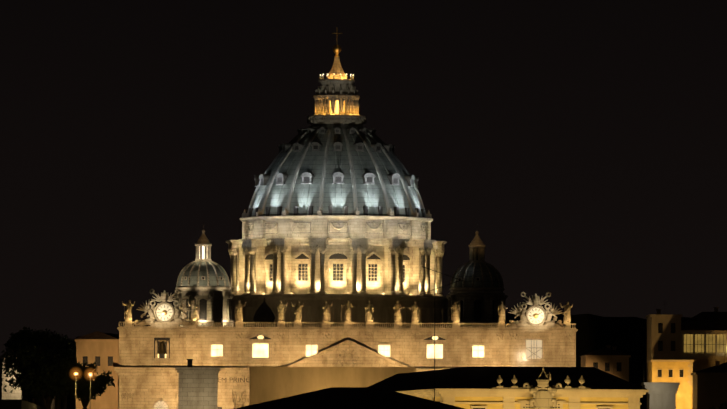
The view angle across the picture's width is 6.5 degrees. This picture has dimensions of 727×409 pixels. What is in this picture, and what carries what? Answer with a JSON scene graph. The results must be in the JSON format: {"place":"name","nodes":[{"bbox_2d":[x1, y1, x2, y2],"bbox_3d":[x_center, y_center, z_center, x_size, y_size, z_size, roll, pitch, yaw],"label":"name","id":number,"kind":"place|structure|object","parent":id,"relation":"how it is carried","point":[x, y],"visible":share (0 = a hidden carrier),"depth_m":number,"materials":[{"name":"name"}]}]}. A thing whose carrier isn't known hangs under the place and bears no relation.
{"place":"outdoors","nodes":[
{"label":"outdoors","id":0,"kind":"place"},
{"bbox_2d":[0,399,45,408],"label":"roof","id":1,"kind":"structure","parent":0,"point":[13,404],"depth_m":1176.68,"materials":[{"name":"black"}]},
{"bbox_2d":[0,342,52,401],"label":"tree","id":2,"kind":"object","parent":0,"point":[26,360],"depth_m":1335.24,"materials":[{"name":"plant"}]},
{"bbox_2d":[4,326,57,404],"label":"tree","id":3,"kind":"object","parent":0,"point":[37,338],"depth_m":1394.53,"materials":[{"name":"plant"}]},
{"bbox_2d":[34,328,75,406],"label":"tree","id":4,"kind":"object","parent":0,"point":[65,341],"depth_m":1715.26,"materials":[{"name":"green plant"}]},
{"bbox_2d":[46,351,78,408],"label":"tree","id":5,"kind":"object","parent":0,"point":[61,357],"depth_m":1494.93,"materials":[{"name":"black plant"}]},
{"bbox_2d":[66,361,114,408],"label":"tree","id":6,"kind":"object","parent":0,"point":[99,384],"depth_m":1335.74,"materials":[{"name":"black plant"}]},
{"bbox_2d":[157,340,166,353],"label":"facade bell","id":7,"kind":"object","parent":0,"point":[161,350],"visible":0.9,"depth_m":1596.73,"materials":[{"name":"brown metal"}]},
{"bbox_2d":[213,291,274,326],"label":"nave roof cupola turret","id":8,"kind":"object","parent":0,"point":[264,313],"visible":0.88,"depth_m":1638.26,"materials":[{"name":"stone"}]},
{"bbox_2d":[232,294,447,327],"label":"drum base","id":9,"kind":"object","parent":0,"point":[383,306],"visible":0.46,"depth_m":1711.67,"materials":[{"name":"stone"}]},
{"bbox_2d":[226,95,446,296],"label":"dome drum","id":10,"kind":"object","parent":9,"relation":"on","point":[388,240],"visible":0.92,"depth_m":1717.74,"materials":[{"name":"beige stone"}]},
{"bbox_2d":[330,101,338,113],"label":"lantern window","id":11,"kind":"structure","parent":10,"relation":"on","point":[337,107],"depth_m":1737.44,"materials":[{"name":"yellow glass"}]},
{"bbox_2d":[251,124,421,216],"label":"dome","id":12,"kind":"structure","parent":10,"relation":"on","point":[337,197],"depth_m":1723.42,"materials":[{"name":"grey metal"}]},
{"bbox_2d":[247,124,425,217],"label":"dome ribs","id":13,"kind":"object","parent":12,"relation":"attached to","point":[355,201],"visible":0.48,"depth_m":1726.82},
{"bbox_2d":[254,127,418,187],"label":"dormer windows","id":14,"kind":"structure","parent":12,"relation":"attached to","point":[284,176],"depth_m":1729.53,"materials":[{"name":"grey stone"}]},
{"bbox_2d":[245,130,427,260],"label":"ornaments","id":15,"kind":"object","parent":10,"relation":"in","point":[343,256],"visible":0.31,"depth_m":1720.43},
{"bbox_2d":[315,75,357,94],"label":"lantern top","id":16,"kind":"object","parent":10,"relation":"on","point":[340,85],"visible":0.9,"depth_m":1737.45,"materials":[{"name":"grey stone"}]},
{"bbox_2d":[326,57,345,76],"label":"spire","id":17,"kind":"structure","parent":16,"relation":"on","point":[336,70],"depth_m":1740.55,"materials":[{"name":"stone"}]},
{"bbox_2d":[332,28,341,56],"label":"dome ball and cross","id":18,"kind":"object","parent":17,"relation":"on","point":[336,49],"visible":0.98,"depth_m":1741.28,"materials":[{"name":"brown metal"}]},
{"bbox_2d":[307,115,366,124],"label":"lantern base","id":19,"kind":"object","parent":10,"relation":"on","point":[337,119],"depth_m":1734.68,"materials":[{"name":"stone"}]},
{"bbox_2d":[270,264,404,281],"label":"drum windows","id":20,"kind":"structure","parent":10,"relation":"attached to","point":[372,272],"depth_m":1716.77,"materials":[{"name":"yellow glass"}]},
{"bbox_2d":[0,0,726,355],"label":"sky","id":21,"kind":"structure","parent":0,"point":[583,143],"materials":[{"name":"black"}]},
{"bbox_2d":[424,397,627,408],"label":"palazzo walls","id":22,"kind":"structure","parent":0,"point":[566,399],"depth_m":600.19,"materials":[{"name":"yellow paint"}]},
{"bbox_2d":[369,366,646,390],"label":"roof","id":23,"kind":"structure","parent":22,"relation":"on","point":[476,377],"depth_m":602.35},
{"bbox_2d":[395,389,648,408],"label":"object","id":24,"kind":"structure","parent":22,"relation":"attached to","point":[447,396],"depth_m":599.72,"materials":[{"name":"beige paint"}]},
{"bbox_2d":[492,364,590,408],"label":"rooftop ornaments","id":25,"kind":"object","parent":24,"relation":"on","point":[542,398],"visible":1,"depth_m":598.96},
{"bbox_2d":[473,371,644,408],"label":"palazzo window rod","id":26,"kind":"object","parent":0,"point":[532,407],"visible":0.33,"depth_m":599.60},
{"bbox_2d":[648,362,691,408],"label":"lit building","id":27,"kind":"structure","parent":0,"point":[684,397],"depth_m":1480.37,"materials":[{"name":"paint"}]},
{"label":"ground","id":28,"kind":"structure","parent":0,"visible":0},
{"bbox_2d":[19,364,68,408],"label":"tree","id":29,"kind":"object","parent":28,"relation":"on","point":[31,381],"depth_m":1324.98,"materials":[{"name":"black plant"}]},
{"bbox_2d":[30,355,86,408],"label":"tree","id":30,"kind":"object","parent":28,"relation":"on","point":[65,367],"depth_m":1330.51,"materials":[{"name":"black plant"}]},
{"bbox_2d":[75,376,90,408],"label":"lamp posts","id":31,"kind":"object","parent":28,"relation":"on","point":[90,394],"depth_m":1277.19,"materials":[{"name":"metal"}]},
{"bbox_2d":[0,349,220,408],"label":"pale stone blocks","id":32,"kind":"structure","parent":28,"relation":"on","point":[197,387],"depth_m":1147.67,"materials":[{"name":"stone"}]},
{"bbox_2d":[75,339,415,408],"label":"wing walls","id":33,"kind":"structure","parent":28,"relation":"on","point":[267,383],"depth_m":998.44,"materials":[{"name":"brown stone"}]},
{"bbox_2d":[76,331,117,338],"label":"wing roof","id":34,"kind":"structure","parent":33,"relation":"on","point":[97,335],"depth_m":1602.57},
{"bbox_2d":[83,356,192,385],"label":"windows","id":35,"kind":"structure","parent":33,"relation":"in","point":[110,361],"depth_m":1600.92,"materials":[{"name":"black glass"}]},
{"bbox_2d":[0,312,690,408],"bbox_3d":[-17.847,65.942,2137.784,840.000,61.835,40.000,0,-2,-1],"label":"distant hill tree line","id":36,"kind":"object","parent":28,"relation":"on","point":[594,333],"visible":0.19,"depth_m":2156.23,"materials":[{"name":"black plant"}]},
{"bbox_2d":[114,322,577,408],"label":"facade","id":37,"kind":"structure","parent":28,"relation":"on","point":[147,380],"depth_m":1597.97,"materials":[{"name":"beige stone"}]},
{"bbox_2d":[134,289,194,327],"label":"clock sculpture","id":38,"kind":"object","parent":37,"relation":"on","point":[164,298],"visible":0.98,"depth_m":1596.82,"materials":[{"name":"stone"}]},
{"bbox_2d":[156,304,172,320],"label":"clock face","id":39,"kind":"object","parent":38,"relation":"attached to","point":[162,315],"visible":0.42,"depth_m":1596.86},
{"bbox_2d":[173,223,233,326],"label":"small cupola","id":40,"kind":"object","parent":37,"relation":"on","point":[192,293],"depth_m":1683.58,"materials":[{"name":"beige stone"}]},
{"bbox_2d":[199,246,203,258],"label":"cupola windows","id":41,"kind":"structure","parent":40,"relation":"attached to","point":[202,252],"depth_m":1687.58,"materials":[{"name":"white glass"}]},
{"bbox_2d":[178,262,228,286],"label":"small dome","id":42,"kind":"structure","parent":40,"relation":"attached to","point":[203,272],"depth_m":1683.38,"materials":[{"name":"grey metal"}]},
{"bbox_2d":[218,378,247,381],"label":"inscription","id":43,"kind":"object","parent":37,"relation":"attached to","point":[235,379],"visible":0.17,"depth_m":1596.96,"materials":[{"name":"brown stone"}]},
{"bbox_2d":[154,334,445,408],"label":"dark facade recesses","id":44,"kind":"object","parent":37,"relation":"in","point":[255,337],"visible":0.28,"depth_m":1597.59,"materials":[{"name":"brown stone"}]},
{"bbox_2d":[158,335,522,357],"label":"lit windows","id":45,"kind":"structure","parent":37,"relation":"in","point":[260,351],"depth_m":1598.70,"materials":[{"name":"glass"}]},
{"bbox_2d":[122,294,572,322],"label":"statues","id":46,"kind":"object","parent":37,"relation":"on","point":[455,308],"visible":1,"depth_m":1598.07,"materials":[{"name":"beige stone"}]},
{"bbox_2d":[154,340,541,408],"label":"facade dim windows","id":47,"kind":"structure","parent":37,"relation":"in","point":[528,344],"depth_m":1599.87,"materials":[{"name":"glass"}]},
{"bbox_2d":[446,231,507,327],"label":"small cupola","id":48,"kind":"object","parent":37,"relation":"on","point":[469,296],"depth_m":1684.74,"materials":[{"name":"stone"}]},
{"bbox_2d":[452,263,501,287],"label":"small dome","id":49,"kind":"structure","parent":48,"relation":"attached to","point":[477,274],"depth_m":1685.21,"materials":[{"name":"grey metal"}]},
{"bbox_2d":[506,292,565,328],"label":"clock sculpture","id":50,"kind":"object","parent":37,"relation":"on","point":[524,322],"visible":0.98,"depth_m":1599.25,"materials":[{"name":"stone"}]},
{"bbox_2d":[528,307,543,323],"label":"clock face","id":51,"kind":"object","parent":50,"relation":"attached to","point":[533,312],"visible":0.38,"depth_m":1599.22},
{"bbox_2d":[581,307,726,408],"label":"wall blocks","id":52,"kind":"structure","parent":28,"relation":"on","point":[709,389],"depth_m":1440.60,"materials":[{"name":"brown paint"}]},
{"bbox_2d":[579,312,726,384],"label":"block roofs","id":53,"kind":"structure","parent":52,"relation":"on","point":[712,321],"depth_m":1504.71,"materials":[{"name":"tile"}]},
{"bbox_2d":[593,323,725,376],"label":"windows","id":54,"kind":"structure","parent":52,"relation":"attached to","point":[660,347],"depth_m":1501.64,"materials":[{"name":"black glass"}]},
{"bbox_2d":[641,314,726,408],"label":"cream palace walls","id":55,"kind":"structure","parent":28,"relation":"on","point":[661,395],"depth_m":1500.62,"materials":[{"name":"beige paint"}]},
{"bbox_2d":[684,334,725,352],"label":"lit windows","id":56,"kind":"structure","parent":55,"relation":"in","point":[708,341],"depth_m":1501.88,"materials":[{"name":"yellow glass"}]},
{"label":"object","id":57,"kind":"object","parent":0,"visible":0},
{"bbox_2d":[235,387,464,408],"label":"roof tiles","id":58,"kind":"object","parent":57,"relation":"on","point":[354,398],"visible":1,"depth_m":534.39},
{"bbox_2d":[417,266,462,401],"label":"roof antenna","id":59,"kind":"object","parent":57,"relation":"on","point":[434,319],"visible":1,"depth_m":538.86,"materials":[{"name":"metal"}]}
]}

